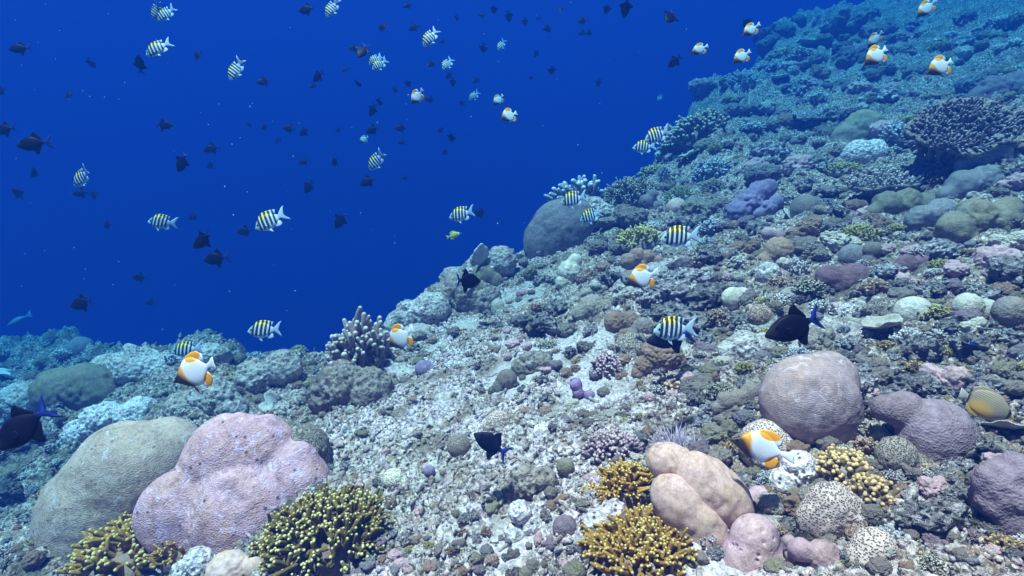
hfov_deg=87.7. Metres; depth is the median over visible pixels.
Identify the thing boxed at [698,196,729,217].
knob coral
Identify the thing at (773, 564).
dome coral
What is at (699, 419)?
reef rock
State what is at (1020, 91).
knob coral
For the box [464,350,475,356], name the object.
finger coral
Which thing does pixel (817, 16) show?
knob coral
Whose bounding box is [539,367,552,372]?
knob coral
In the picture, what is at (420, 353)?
dome coral
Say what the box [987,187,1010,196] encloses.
knob coral
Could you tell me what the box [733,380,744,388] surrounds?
reef rock
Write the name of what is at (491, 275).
dome coral
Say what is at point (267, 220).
striped fish
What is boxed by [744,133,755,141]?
knob coral
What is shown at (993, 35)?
branching coral
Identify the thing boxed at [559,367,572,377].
dome coral
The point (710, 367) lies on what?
dome coral
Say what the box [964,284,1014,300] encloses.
reef rock
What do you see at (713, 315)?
branching coral
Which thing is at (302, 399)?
branching coral
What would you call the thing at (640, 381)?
finger coral
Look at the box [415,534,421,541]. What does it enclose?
dome coral
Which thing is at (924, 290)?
reef rock
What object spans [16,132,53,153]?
trigger fish
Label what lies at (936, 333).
finger coral
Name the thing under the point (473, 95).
striped fish
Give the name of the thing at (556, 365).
knob coral
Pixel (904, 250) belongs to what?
knob coral
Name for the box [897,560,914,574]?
knob coral
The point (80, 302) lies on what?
trigger fish
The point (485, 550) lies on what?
dome coral
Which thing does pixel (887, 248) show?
knob coral
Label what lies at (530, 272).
knob coral
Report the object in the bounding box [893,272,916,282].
knob coral
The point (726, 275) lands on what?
knob coral
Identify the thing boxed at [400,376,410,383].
dome coral
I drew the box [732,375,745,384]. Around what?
knob coral
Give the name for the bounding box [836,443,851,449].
branching coral
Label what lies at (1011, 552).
reef rock
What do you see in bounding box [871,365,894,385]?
knob coral
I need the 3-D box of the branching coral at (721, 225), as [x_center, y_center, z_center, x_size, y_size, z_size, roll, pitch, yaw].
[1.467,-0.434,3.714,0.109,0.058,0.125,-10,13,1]
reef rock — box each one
[0,349,9,357]
[0,379,36,428]
[0,476,11,485]
[0,481,23,499]
[6,441,35,453]
[15,512,31,523]
[21,517,31,522]
[49,336,57,342]
[50,402,63,408]
[59,396,158,444]
[67,446,78,453]
[90,342,233,385]
[162,374,248,416]
[169,546,214,575]
[234,349,302,393]
[240,542,247,550]
[305,359,393,413]
[310,359,317,364]
[311,368,319,373]
[313,483,323,491]
[339,460,350,469]
[372,477,384,486]
[384,291,451,331]
[388,529,397,537]
[395,531,409,547]
[406,341,418,351]
[428,270,501,314]
[438,245,518,280]
[457,512,468,524]
[466,509,477,520]
[469,531,481,542]
[473,362,481,369]
[483,309,496,314]
[483,492,498,502]
[492,321,503,328]
[498,534,503,540]
[501,462,558,500]
[501,553,508,561]
[505,567,520,575]
[510,350,552,375]
[514,296,521,301]
[516,309,562,334]
[517,384,529,392]
[532,274,553,286]
[532,424,549,437]
[534,375,549,382]
[539,393,550,402]
[540,508,552,522]
[542,298,568,315]
[547,422,559,430]
[563,346,576,358]
[573,498,626,553]
[582,325,597,336]
[586,196,614,227]
[595,270,616,287]
[611,295,627,304]
[634,286,658,308]
[638,308,651,318]
[650,277,692,306]
[651,300,711,331]
[651,368,664,376]
[660,150,689,164]
[662,270,677,280]
[666,214,708,230]
[676,267,714,283]
[684,281,727,311]
[686,389,705,404]
[688,411,718,428]
[693,245,736,263]
[695,329,714,344]
[697,401,714,412]
[705,544,724,559]
[716,329,777,360]
[720,141,733,147]
[725,311,736,318]
[729,312,749,325]
[733,169,745,175]
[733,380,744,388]
[735,471,756,488]
[737,372,764,383]
[738,102,764,116]
[744,220,770,236]
[745,397,758,409]
[748,140,792,163]
[749,62,777,72]
[758,22,781,39]
[769,450,819,493]
[777,516,800,534]
[778,81,796,90]
[780,192,799,205]
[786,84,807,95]
[795,176,821,191]
[795,292,812,303]
[798,324,840,348]
[810,160,834,170]
[811,185,840,196]
[812,155,832,164]
[819,7,877,34]
[819,105,840,120]
[827,204,850,217]
[828,217,850,231]
[834,335,864,348]
[839,549,851,565]
[840,349,856,361]
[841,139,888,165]
[854,362,872,373]
[857,87,899,101]
[859,6,881,16]
[859,371,880,397]
[863,396,874,417]
[867,519,882,526]
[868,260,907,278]
[876,385,894,394]
[881,229,892,234]
[886,277,910,288]
[886,353,906,361]
[887,371,936,393]
[888,136,914,148]
[888,505,896,512]
[889,362,905,374]
[894,507,920,527]
[897,501,917,509]
[898,334,945,362]
[902,16,933,31]
[904,280,938,298]
[912,495,970,532]
[914,377,947,395]
[918,158,952,176]
[922,238,963,259]
[925,278,970,294]
[926,393,945,400]
[929,466,961,483]
[932,317,962,331]
[935,490,950,496]
[939,459,951,466]
[940,457,977,472]
[942,332,996,359]
[944,484,970,502]
[946,33,975,50]
[947,389,959,396]
[949,477,963,487]
[954,402,993,432]
[958,464,967,472]
[963,371,1004,394]
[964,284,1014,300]
[970,517,1000,535]
[971,363,990,371]
[972,433,1007,452]
[978,320,1006,332]
[985,255,1023,285]
[993,158,1023,176]
[999,546,1023,561]
[1000,330,1023,346]
[1001,12,1023,27]
[1017,399,1023,408]
[1017,407,1023,415]
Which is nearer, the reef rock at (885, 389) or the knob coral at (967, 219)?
the reef rock at (885, 389)
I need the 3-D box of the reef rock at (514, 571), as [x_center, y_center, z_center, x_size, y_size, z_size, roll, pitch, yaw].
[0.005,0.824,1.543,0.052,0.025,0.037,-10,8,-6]
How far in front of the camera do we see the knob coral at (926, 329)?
2.04 m
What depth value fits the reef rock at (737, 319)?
2.47 m
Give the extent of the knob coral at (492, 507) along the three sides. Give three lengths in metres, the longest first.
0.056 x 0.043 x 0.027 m
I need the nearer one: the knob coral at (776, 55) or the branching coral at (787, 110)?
the branching coral at (787, 110)
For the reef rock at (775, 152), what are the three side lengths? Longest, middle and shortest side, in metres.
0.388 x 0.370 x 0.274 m
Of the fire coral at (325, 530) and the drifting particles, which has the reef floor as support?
the fire coral at (325, 530)
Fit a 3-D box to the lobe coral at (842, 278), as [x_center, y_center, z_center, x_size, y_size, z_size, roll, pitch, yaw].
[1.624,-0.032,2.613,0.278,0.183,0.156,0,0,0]
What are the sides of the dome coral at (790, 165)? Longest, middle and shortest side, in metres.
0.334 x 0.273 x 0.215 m
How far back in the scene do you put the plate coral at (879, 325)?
2.12 m
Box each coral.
[0,451,8,462]
[0,463,26,478]
[0,522,9,528]
[0,536,11,542]
[0,540,19,556]
[0,556,13,569]
[9,543,23,552]
[12,524,21,530]
[13,550,26,556]
[14,509,27,516]
[18,471,30,479]
[21,550,46,569]
[24,372,37,380]
[25,457,36,464]
[25,484,37,494]
[27,340,51,347]
[27,362,117,411]
[29,416,197,557]
[30,489,41,497]
[32,358,45,365]
[42,443,57,452]
[46,457,62,465]
[47,431,59,439]
[48,348,71,359]
[53,414,67,422]
[56,512,155,575]
[57,440,62,447]
[63,412,80,423]
[66,337,94,356]
[73,355,93,363]
[131,412,329,554]
[146,541,190,573]
[163,354,177,363]
[174,408,188,415]
[205,549,263,575]
[233,354,246,363]
[236,387,244,392]
[246,351,266,357]
[247,482,395,575]
[258,392,282,410]
[258,410,273,414]
[290,345,307,357]
[290,410,302,418]
[291,423,331,465]
[293,381,302,388]
[294,396,305,404]
[302,360,309,366]
[302,380,312,386]
[325,306,393,367]
[333,438,341,445]
[342,426,351,432]
[343,568,363,575]
[354,429,369,436]
[354,478,362,490]
[359,557,375,570]
[364,486,370,491]
[374,537,386,547]
[377,554,386,565]
[378,408,386,414]
[378,447,390,454]
[383,468,407,488]
[385,497,396,509]
[387,548,399,559]
[390,564,399,575]
[391,378,399,388]
[393,557,406,567]
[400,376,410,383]
[403,566,413,574]
[404,545,414,554]
[406,396,417,404]
[412,330,427,339]
[412,356,424,365]
[414,505,425,516]
[415,360,434,375]
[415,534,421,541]
[416,350,427,356]
[422,541,435,548]
[423,465,434,476]
[423,530,435,541]
[423,560,436,571]
[427,337,436,342]
[433,542,443,556]
[436,561,443,569]
[446,326,459,337]
[446,545,455,556]
[447,434,469,456]
[450,392,458,397]
[451,363,459,368]
[451,509,459,517]
[451,538,466,548]
[451,558,460,566]
[457,528,469,537]
[458,562,472,574]
[459,327,468,333]
[460,547,472,554]
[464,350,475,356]
[468,551,484,564]
[471,264,502,286]
[472,243,488,272]
[473,564,485,574]
[475,387,484,393]
[479,544,493,556]
[480,525,492,535]
[482,410,510,431]
[485,501,499,514]
[485,553,499,566]
[487,345,493,351]
[491,297,503,309]
[492,328,503,333]
[492,369,516,392]
[503,328,510,333]
[503,353,511,360]
[503,499,541,542]
[504,538,511,544]
[505,297,513,303]
[505,337,519,347]
[507,314,524,326]
[507,548,519,558]
[515,289,528,296]
[517,277,526,282]
[517,335,522,341]
[518,256,528,266]
[518,374,525,380]
[519,566,532,575]
[520,265,537,279]
[521,406,536,414]
[522,342,531,349]
[523,198,595,258]
[525,302,544,311]
[525,542,532,548]
[526,558,538,572]
[528,289,534,294]
[533,532,541,547]
[535,263,544,268]
[536,340,557,348]
[538,406,551,414]
[538,560,547,567]
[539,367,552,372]
[543,485,556,497]
[544,174,605,201]
[544,536,557,549]
[546,412,555,419]
[546,499,556,511]
[549,359,562,370]
[551,348,561,352]
[552,514,576,536]
[554,493,568,503]
[555,253,581,289]
[556,457,574,475]
[558,323,577,337]
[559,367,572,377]
[561,414,573,423]
[562,559,585,575]
[564,545,574,553]
[565,399,579,406]
[567,497,576,503]
[570,365,580,371]
[570,379,594,399]
[571,359,580,363]
[572,294,612,320]
[575,268,598,284]
[575,409,589,417]
[575,498,589,507]
[576,341,594,353]
[577,503,697,575]
[579,427,643,463]
[580,482,598,495]
[582,417,594,428]
[582,473,597,480]
[584,236,596,242]
[585,410,597,416]
[587,239,607,254]
[589,369,601,379]
[590,283,600,289]
[590,350,622,377]
[594,261,610,271]
[594,457,653,509]
[596,387,609,396]
[597,235,609,241]
[597,416,607,421]
[598,216,617,228]
[601,175,656,207]
[602,409,616,418]
[603,380,613,387]
[604,310,638,332]
[607,344,614,349]
[608,240,622,254]
[608,256,616,263]
[611,286,624,292]
[611,454,621,463]
[613,204,648,229]
[613,331,645,357]
[614,223,661,252]
[614,328,626,343]
[615,411,625,416]
[616,371,627,379]
[617,353,630,364]
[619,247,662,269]
[619,269,654,287]
[619,405,630,411]
[621,243,627,250]
[622,286,635,299]
[626,317,653,333]
[629,453,644,461]
[631,355,652,378]
[632,413,642,420]
[634,431,647,442]
[635,379,642,385]
[637,164,663,176]
[638,189,663,209]
[640,341,686,370]
[641,426,653,435]
[643,221,661,229]
[644,393,655,401]
[645,415,711,450]
[645,442,754,546]
[649,303,662,309]
[652,384,667,395]
[654,150,669,160]
[656,165,671,182]
[656,183,671,190]
[657,106,729,152]
[657,206,665,211]
[657,374,679,394]
[658,224,670,231]
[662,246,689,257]
[664,185,694,201]
[664,390,677,399]
[665,180,676,187]
[666,198,683,212]
[666,257,693,271]
[669,401,679,408]
[677,149,697,157]
[677,371,693,380]
[679,373,714,393]
[679,532,691,539]
[680,179,689,184]
[680,198,708,215]
[680,363,693,371]
[685,248,698,256]
[685,337,695,343]
[686,560,698,567]
[688,77,709,95]
[688,357,696,362]
[688,440,710,453]
[691,156,733,181]
[692,138,713,152]
[692,340,717,352]
[693,259,711,267]
[693,549,709,564]
[694,245,708,251]
[695,435,709,443]
[696,237,714,246]
[697,217,724,233]
[697,352,706,357]
[698,179,727,194]
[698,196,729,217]
[698,362,720,373]
[700,423,729,443]
[700,534,716,541]
[702,192,711,196]
[703,308,729,324]
[706,142,722,152]
[706,372,719,381]
[706,380,732,396]
[707,445,732,466]
[708,81,717,88]
[710,382,759,425]
[711,273,717,281]
[714,222,729,228]
[714,356,731,365]
[715,271,722,281]
[716,103,740,117]
[718,70,737,85]
[719,440,737,453]
[720,420,738,435]
[721,94,731,102]
[721,271,734,280]
[721,287,747,309]
[722,156,733,161]
[722,178,777,220]
[722,513,785,572]
[724,71,759,92]
[727,181,738,189]
[727,254,747,269]
[727,281,737,286]
[728,241,745,251]
[729,221,739,228]
[729,324,735,330]
[730,462,747,471]
[731,95,748,102]
[731,409,755,424]
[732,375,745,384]
[733,136,744,141]
[734,233,750,241]
[734,321,759,332]
[734,361,752,373]
[737,121,766,131]
[737,215,754,226]
[737,282,745,286]
[738,294,753,306]
[738,418,792,470]
[740,465,761,478]
[741,157,768,168]
[742,288,758,298]
[743,163,781,183]
[743,237,760,252]
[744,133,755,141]
[747,250,762,259]
[748,304,773,324]
[749,485,767,504]
[750,350,772,361]
[752,195,783,218]
[753,78,773,87]
[754,262,781,283]
[755,33,780,57]
[755,236,793,261]
[755,297,764,303]
[756,469,772,486]
[757,492,784,515]
[758,117,781,131]
[758,350,863,445]
[759,327,768,332]
[761,99,776,114]
[761,227,785,239]
[762,73,777,79]
[762,295,777,301]
[763,46,799,63]
[763,484,773,492]
[763,557,785,572]
[765,217,774,220]
[765,301,783,312]
[766,293,790,304]
[767,275,787,286]
[767,358,782,369]
[768,73,789,78]
[769,346,789,357]
[772,53,780,58]
[774,24,795,36]
[775,108,789,113]
[776,257,791,267]
[776,525,787,538]
[777,60,798,70]
[777,112,796,126]
[778,521,794,533]
[779,134,792,141]
[780,154,813,176]
[780,286,799,298]
[780,345,810,357]
[781,488,800,516]
[782,533,796,563]
[783,561,793,567]
[784,47,817,61]
[784,215,822,237]
[785,488,796,495]
[786,176,796,180]
[786,438,810,451]
[787,65,798,74]
[787,256,811,275]
[787,537,843,569]
[789,131,815,144]
[789,194,826,216]
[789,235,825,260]
[790,278,826,295]
[791,15,806,25]
[791,294,799,302]
[792,120,803,125]
[793,109,828,125]
[793,531,813,541]
[795,38,815,43]
[795,97,809,105]
[795,481,867,537]
[797,76,817,89]
[797,485,811,500]
[797,561,809,566]
[799,60,808,67]
[802,29,811,34]
[804,91,828,101]
[805,53,835,67]
[807,14,821,19]
[808,53,827,66]
[808,64,830,78]
[808,298,836,312]
[811,19,821,28]
[811,139,826,149]
[811,248,831,260]
[811,443,877,485]
[812,125,831,131]
[813,477,827,484]
[814,263,870,291]
[814,435,842,450]
[814,534,837,543]
[815,33,833,45]
[816,127,833,136]
[816,312,823,319]
[818,198,834,204]
[819,230,862,251]
[820,82,833,88]
[820,219,837,233]
[821,161,863,176]
[824,284,835,294]
[826,145,845,157]
[829,302,861,316]
[830,109,886,141]
[831,41,852,52]
[833,79,850,85]
[835,43,869,68]
[835,324,851,333]
[836,112,848,118]
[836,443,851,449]
[837,33,849,41]
[837,223,884,241]
[837,244,862,263]
[838,186,848,193]
[839,559,849,565]
[840,106,860,114]
[840,164,929,198]
[841,83,850,91]
[842,541,849,548]
[843,199,868,210]
[843,215,851,224]
[844,523,861,540]
[845,526,897,567]
[846,81,872,92]
[847,37,861,42]
[847,290,860,297]
[847,472,901,506]
[851,194,861,198]
[852,311,862,317]
[852,436,877,454]
[853,343,867,354]
[854,355,889,367]
[855,205,867,215]
[855,562,864,568]
[856,102,869,109]
[856,259,869,265]
[856,277,890,295]
[857,19,899,38]
[858,329,873,337]
[858,419,874,435]
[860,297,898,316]
[860,313,902,339]
[861,61,887,70]
[861,96,877,104]
[861,241,882,260]
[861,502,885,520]
[863,458,875,468]
[864,187,935,214]
[865,68,881,80]
[865,354,876,357]
[865,556,892,575]
[867,388,879,395]
[867,469,879,474]
[868,212,891,224]
[868,259,880,265]
[868,423,890,439]
[869,120,893,138]
[870,391,978,462]
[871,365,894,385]
[871,459,884,470]
[873,219,886,227]
[873,436,931,470]
[875,340,896,350]
[875,524,903,545]
[878,121,905,141]
[879,45,893,54]
[879,62,897,73]
[879,83,899,89]
[881,32,910,42]
[881,243,895,254]
[881,469,906,482]
[881,506,889,512]
[883,223,907,231]
[884,547,896,558]
[885,502,899,508]
[886,144,904,155]
[886,287,917,299]
[887,234,898,238]
[888,326,927,344]
[892,43,914,56]
[892,296,930,320]
[893,107,909,113]
[893,254,930,272]
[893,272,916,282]
[893,319,904,328]
[893,479,907,489]
[897,65,906,70]
[897,90,907,96]
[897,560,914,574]
[898,114,917,121]
[898,358,922,373]
[899,234,910,240]
[899,244,919,254]
[900,156,913,160]
[900,489,908,497]
[901,63,929,75]
[901,66,920,77]
[902,94,1023,163]
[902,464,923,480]
[902,529,919,540]
[903,198,956,231]
[906,91,919,97]
[906,158,922,165]
[907,246,930,256]
[911,47,920,55]
[911,279,924,284]
[912,28,932,37]
[912,234,925,240]
[913,52,929,58]
[915,475,948,497]
[916,184,928,190]
[916,304,951,319]
[916,548,928,555]
[916,552,953,574]
[917,467,933,476]
[918,94,931,99]
[918,326,932,334]
[918,363,969,390]
[919,462,939,468]
[921,533,949,546]
[923,231,933,239]
[923,363,944,368]
[924,268,944,275]
[924,329,948,337]
[925,175,944,183]
[926,258,945,268]
[926,298,946,304]
[927,40,952,53]
[933,196,1023,242]
[933,530,961,542]
[935,164,1005,198]
[938,90,952,96]
[942,259,970,277]
[942,345,957,356]
[944,30,960,37]
[944,55,951,64]
[944,542,961,547]
[946,278,966,290]
[946,304,953,310]
[948,17,962,23]
[948,160,962,172]
[948,467,964,477]
[950,547,968,561]
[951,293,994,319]
[951,309,983,320]
[953,73,985,93]
[953,145,1014,170]
[954,58,964,65]
[954,93,965,98]
[955,45,974,58]
[957,249,974,254]
[957,316,988,333]
[959,11,978,20]
[960,257,973,264]
[962,282,984,291]
[963,240,976,246]
[964,71,1023,98]
[964,472,970,483]
[964,545,983,555]
[964,556,977,564]
[966,527,986,535]
[966,532,987,542]
[967,451,1023,537]
[971,27,982,31]
[971,351,986,362]
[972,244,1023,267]
[974,31,991,39]
[974,39,989,49]
[975,242,989,247]
[980,420,1023,433]
[980,452,1001,460]
[981,14,1011,26]
[981,533,1023,549]
[982,31,1000,38]
[982,68,1000,77]
[983,329,1001,337]
[984,543,1003,555]
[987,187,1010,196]
[987,230,1023,248]
[989,360,1016,378]
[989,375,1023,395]
[990,43,1007,53]
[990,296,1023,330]
[991,280,1019,294]
[991,328,1013,333]
[993,172,1023,189]
[995,91,1015,101]
[999,32,1008,38]
[999,68,1017,74]
[1000,394,1009,403]
[1005,343,1023,359]
[1006,37,1023,45]
[1008,292,1023,297]
[1008,445,1023,453]
[1009,213,1023,228]
[1009,371,1023,381]
[1011,134,1023,147]
[1011,534,1023,540]
[1015,148,1023,152]
[1015,323,1023,329]
[1015,361,1023,370]
[1016,351,1023,360]
[1017,86,1023,94]
[1019,435,1023,445]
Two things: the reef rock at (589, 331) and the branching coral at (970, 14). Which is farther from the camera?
the branching coral at (970, 14)
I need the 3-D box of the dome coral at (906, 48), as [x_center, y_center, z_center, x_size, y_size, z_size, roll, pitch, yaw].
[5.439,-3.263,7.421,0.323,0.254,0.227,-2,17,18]
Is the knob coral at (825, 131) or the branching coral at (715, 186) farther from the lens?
the knob coral at (825, 131)
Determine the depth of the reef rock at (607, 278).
3.18 m
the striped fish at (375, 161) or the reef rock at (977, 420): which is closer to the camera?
the reef rock at (977, 420)
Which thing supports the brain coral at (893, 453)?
on the reef floor
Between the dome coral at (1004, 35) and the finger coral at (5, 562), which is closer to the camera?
the finger coral at (5, 562)
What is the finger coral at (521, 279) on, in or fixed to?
on the reef floor
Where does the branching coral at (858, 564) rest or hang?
on the reef floor
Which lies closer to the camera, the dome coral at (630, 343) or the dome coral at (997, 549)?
the dome coral at (997, 549)
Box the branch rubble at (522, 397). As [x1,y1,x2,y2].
[150,264,742,575]
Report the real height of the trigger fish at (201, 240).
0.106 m
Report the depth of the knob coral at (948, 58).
6.55 m
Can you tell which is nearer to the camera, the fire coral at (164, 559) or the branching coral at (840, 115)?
the fire coral at (164, 559)
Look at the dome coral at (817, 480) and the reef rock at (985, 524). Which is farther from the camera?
the dome coral at (817, 480)
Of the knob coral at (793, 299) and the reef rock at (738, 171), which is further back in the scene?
the reef rock at (738, 171)
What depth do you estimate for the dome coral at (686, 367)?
2.21 m
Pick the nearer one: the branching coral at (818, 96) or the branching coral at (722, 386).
the branching coral at (722, 386)
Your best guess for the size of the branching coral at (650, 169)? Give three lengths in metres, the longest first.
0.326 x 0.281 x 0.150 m
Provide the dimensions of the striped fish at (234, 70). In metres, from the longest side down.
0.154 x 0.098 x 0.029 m
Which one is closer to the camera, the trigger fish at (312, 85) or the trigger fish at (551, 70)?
the trigger fish at (551, 70)
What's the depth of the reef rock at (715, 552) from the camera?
1.37 m
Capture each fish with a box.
[0,85,7,94]
[0,121,16,136]
[0,368,18,378]
[0,394,60,449]
[7,310,32,326]
[8,41,32,54]
[11,188,26,201]
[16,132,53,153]
[30,164,38,177]
[64,91,72,101]
[70,293,93,311]
[72,187,88,198]
[73,165,89,186]
[84,56,95,68]
[91,191,98,200]
[104,219,113,229]
[132,272,147,282]
[133,54,147,74]
[144,298,155,305]
[146,37,174,56]
[148,214,178,230]
[151,0,160,20]
[156,118,172,131]
[158,4,177,20]
[172,340,203,358]
[173,351,216,392]
[176,150,189,171]
[187,212,199,219]
[192,226,212,248]
[194,51,202,60]
[203,142,222,153]
[203,248,231,267]
[206,161,214,168]
[228,55,245,79]
[236,225,252,236]
[247,320,281,341]
[255,206,290,231]
[256,76,271,85]
[261,123,268,129]
[283,124,295,133]
[298,157,309,165]
[299,2,314,15]
[300,127,308,135]
[304,179,314,193]
[308,82,317,87]
[313,69,325,81]
[325,0,341,16]
[332,157,338,165]
[334,209,348,228]
[348,44,358,51]
[355,41,370,57]
[359,135,367,143]
[360,175,375,186]
[366,123,378,134]
[369,53,382,65]
[369,102,377,116]
[369,148,385,170]
[372,56,389,69]
[375,96,383,105]
[379,22,389,31]
[389,324,415,351]
[394,123,407,132]
[398,138,405,144]
[403,1,413,8]
[404,80,410,86]
[409,23,420,30]
[411,88,424,104]
[422,26,440,46]
[425,95,435,103]
[427,60,436,66]
[442,57,454,69]
[446,70,452,78]
[446,231,460,238]
[447,131,455,141]
[449,77,455,86]
[449,204,474,223]
[456,268,480,292]
[469,90,479,100]
[472,76,480,82]
[473,207,487,218]
[473,432,512,464]
[479,43,487,52]
[490,5,497,13]
[493,94,503,105]
[497,39,505,50]
[500,108,517,122]
[504,9,512,21]
[521,17,528,25]
[542,24,552,32]
[547,65,556,74]
[561,189,588,208]
[577,16,587,24]
[578,29,585,35]
[580,207,603,224]
[585,29,592,35]
[595,78,601,86]
[603,3,611,13]
[619,0,632,17]
[625,264,659,291]
[632,140,656,154]
[645,123,672,143]
[646,332,695,352]
[653,316,697,344]
[660,225,701,250]
[664,8,678,22]
[668,54,682,67]
[690,43,708,55]
[728,429,796,468]
[732,49,751,63]
[742,22,760,36]
[743,17,752,27]
[764,303,824,344]
[784,208,790,218]
[863,45,888,65]
[867,30,883,48]
[916,0,937,17]
[925,55,953,76]
[957,386,1013,419]
[958,338,976,358]
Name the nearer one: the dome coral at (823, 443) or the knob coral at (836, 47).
the dome coral at (823, 443)
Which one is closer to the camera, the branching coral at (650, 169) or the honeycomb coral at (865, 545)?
the honeycomb coral at (865, 545)
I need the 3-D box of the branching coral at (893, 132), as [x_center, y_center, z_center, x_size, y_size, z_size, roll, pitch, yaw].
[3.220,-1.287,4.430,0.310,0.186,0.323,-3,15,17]
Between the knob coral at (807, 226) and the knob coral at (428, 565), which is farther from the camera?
the knob coral at (807, 226)
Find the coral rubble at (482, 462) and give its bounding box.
[0,44,1023,575]
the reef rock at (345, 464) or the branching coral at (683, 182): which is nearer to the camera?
the reef rock at (345, 464)
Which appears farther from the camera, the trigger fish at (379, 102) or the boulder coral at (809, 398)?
the trigger fish at (379, 102)
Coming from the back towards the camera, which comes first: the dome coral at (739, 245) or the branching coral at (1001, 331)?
the dome coral at (739, 245)
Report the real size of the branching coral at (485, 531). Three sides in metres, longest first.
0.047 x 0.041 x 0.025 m
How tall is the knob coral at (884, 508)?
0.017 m
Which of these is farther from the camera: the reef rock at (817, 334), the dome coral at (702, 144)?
the dome coral at (702, 144)
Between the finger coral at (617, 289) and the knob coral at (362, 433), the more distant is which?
the finger coral at (617, 289)
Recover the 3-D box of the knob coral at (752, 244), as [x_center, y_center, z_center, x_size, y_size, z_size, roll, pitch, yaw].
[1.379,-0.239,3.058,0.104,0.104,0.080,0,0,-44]
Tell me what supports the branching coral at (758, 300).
on the reef floor
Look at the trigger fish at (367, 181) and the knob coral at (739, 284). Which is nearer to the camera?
the knob coral at (739, 284)
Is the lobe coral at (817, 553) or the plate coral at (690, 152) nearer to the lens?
the lobe coral at (817, 553)
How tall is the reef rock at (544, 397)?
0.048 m
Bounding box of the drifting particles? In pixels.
[21,4,687,329]
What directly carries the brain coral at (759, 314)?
on the reef floor
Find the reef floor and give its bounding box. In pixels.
[0,0,1023,575]
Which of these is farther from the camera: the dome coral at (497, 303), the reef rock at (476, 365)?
the dome coral at (497, 303)
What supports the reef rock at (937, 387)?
on the reef floor
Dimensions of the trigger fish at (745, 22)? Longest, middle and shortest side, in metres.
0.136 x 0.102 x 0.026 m
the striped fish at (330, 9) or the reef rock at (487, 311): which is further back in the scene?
the striped fish at (330, 9)
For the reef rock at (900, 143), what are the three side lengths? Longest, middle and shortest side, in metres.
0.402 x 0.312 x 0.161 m
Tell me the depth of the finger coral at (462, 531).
1.67 m
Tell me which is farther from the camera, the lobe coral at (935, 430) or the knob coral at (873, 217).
the knob coral at (873, 217)
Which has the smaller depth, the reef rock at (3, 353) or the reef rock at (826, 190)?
the reef rock at (826, 190)
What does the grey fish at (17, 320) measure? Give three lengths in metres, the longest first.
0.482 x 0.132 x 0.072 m
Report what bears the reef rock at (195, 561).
on the reef floor
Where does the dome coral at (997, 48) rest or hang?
on the reef floor
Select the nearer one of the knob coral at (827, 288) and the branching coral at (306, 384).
the knob coral at (827, 288)
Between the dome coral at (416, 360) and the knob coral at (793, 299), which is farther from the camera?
the dome coral at (416, 360)
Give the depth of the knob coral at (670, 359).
2.24 m
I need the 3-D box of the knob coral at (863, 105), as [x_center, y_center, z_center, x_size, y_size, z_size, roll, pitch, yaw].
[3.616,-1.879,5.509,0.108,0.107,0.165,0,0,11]
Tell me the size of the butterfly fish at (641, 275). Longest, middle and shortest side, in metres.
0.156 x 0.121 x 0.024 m
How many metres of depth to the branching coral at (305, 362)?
3.49 m
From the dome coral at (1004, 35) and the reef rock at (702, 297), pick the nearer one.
the reef rock at (702, 297)
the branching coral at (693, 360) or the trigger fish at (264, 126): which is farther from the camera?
the trigger fish at (264, 126)
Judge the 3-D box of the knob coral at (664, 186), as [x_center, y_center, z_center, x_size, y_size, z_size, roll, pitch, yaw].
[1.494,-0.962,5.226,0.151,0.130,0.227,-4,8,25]
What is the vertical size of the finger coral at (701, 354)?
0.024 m
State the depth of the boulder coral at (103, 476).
2.24 m
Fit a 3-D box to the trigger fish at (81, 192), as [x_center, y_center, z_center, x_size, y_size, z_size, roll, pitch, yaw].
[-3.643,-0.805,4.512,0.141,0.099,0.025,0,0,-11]
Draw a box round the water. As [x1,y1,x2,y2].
[0,0,864,331]
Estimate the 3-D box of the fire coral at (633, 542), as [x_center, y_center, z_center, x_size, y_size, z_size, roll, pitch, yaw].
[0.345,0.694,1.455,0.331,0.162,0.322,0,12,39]
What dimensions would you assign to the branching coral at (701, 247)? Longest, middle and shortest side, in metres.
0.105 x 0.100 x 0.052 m
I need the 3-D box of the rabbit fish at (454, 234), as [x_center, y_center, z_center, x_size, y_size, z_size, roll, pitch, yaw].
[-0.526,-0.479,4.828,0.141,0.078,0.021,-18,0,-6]
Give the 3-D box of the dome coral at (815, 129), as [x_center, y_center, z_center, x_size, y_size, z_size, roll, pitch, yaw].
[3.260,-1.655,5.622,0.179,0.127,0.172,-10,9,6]
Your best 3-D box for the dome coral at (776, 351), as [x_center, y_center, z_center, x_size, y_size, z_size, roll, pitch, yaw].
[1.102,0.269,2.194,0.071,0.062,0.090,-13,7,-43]
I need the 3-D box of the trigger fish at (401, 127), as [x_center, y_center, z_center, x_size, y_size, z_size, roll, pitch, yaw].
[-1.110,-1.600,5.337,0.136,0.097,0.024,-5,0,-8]
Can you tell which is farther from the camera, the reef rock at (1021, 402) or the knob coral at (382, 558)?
the knob coral at (382, 558)
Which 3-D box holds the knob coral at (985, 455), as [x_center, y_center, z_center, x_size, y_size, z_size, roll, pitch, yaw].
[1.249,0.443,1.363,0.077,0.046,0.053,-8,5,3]
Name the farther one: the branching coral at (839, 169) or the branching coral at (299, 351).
the branching coral at (839, 169)
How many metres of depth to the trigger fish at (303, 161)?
5.86 m
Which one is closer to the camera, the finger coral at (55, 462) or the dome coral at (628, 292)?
the dome coral at (628, 292)
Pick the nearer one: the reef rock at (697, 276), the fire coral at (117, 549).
the fire coral at (117, 549)
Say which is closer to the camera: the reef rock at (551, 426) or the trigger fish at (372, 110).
the reef rock at (551, 426)
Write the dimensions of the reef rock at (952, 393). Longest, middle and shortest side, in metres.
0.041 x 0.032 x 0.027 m
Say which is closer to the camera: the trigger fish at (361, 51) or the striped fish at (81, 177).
the striped fish at (81, 177)

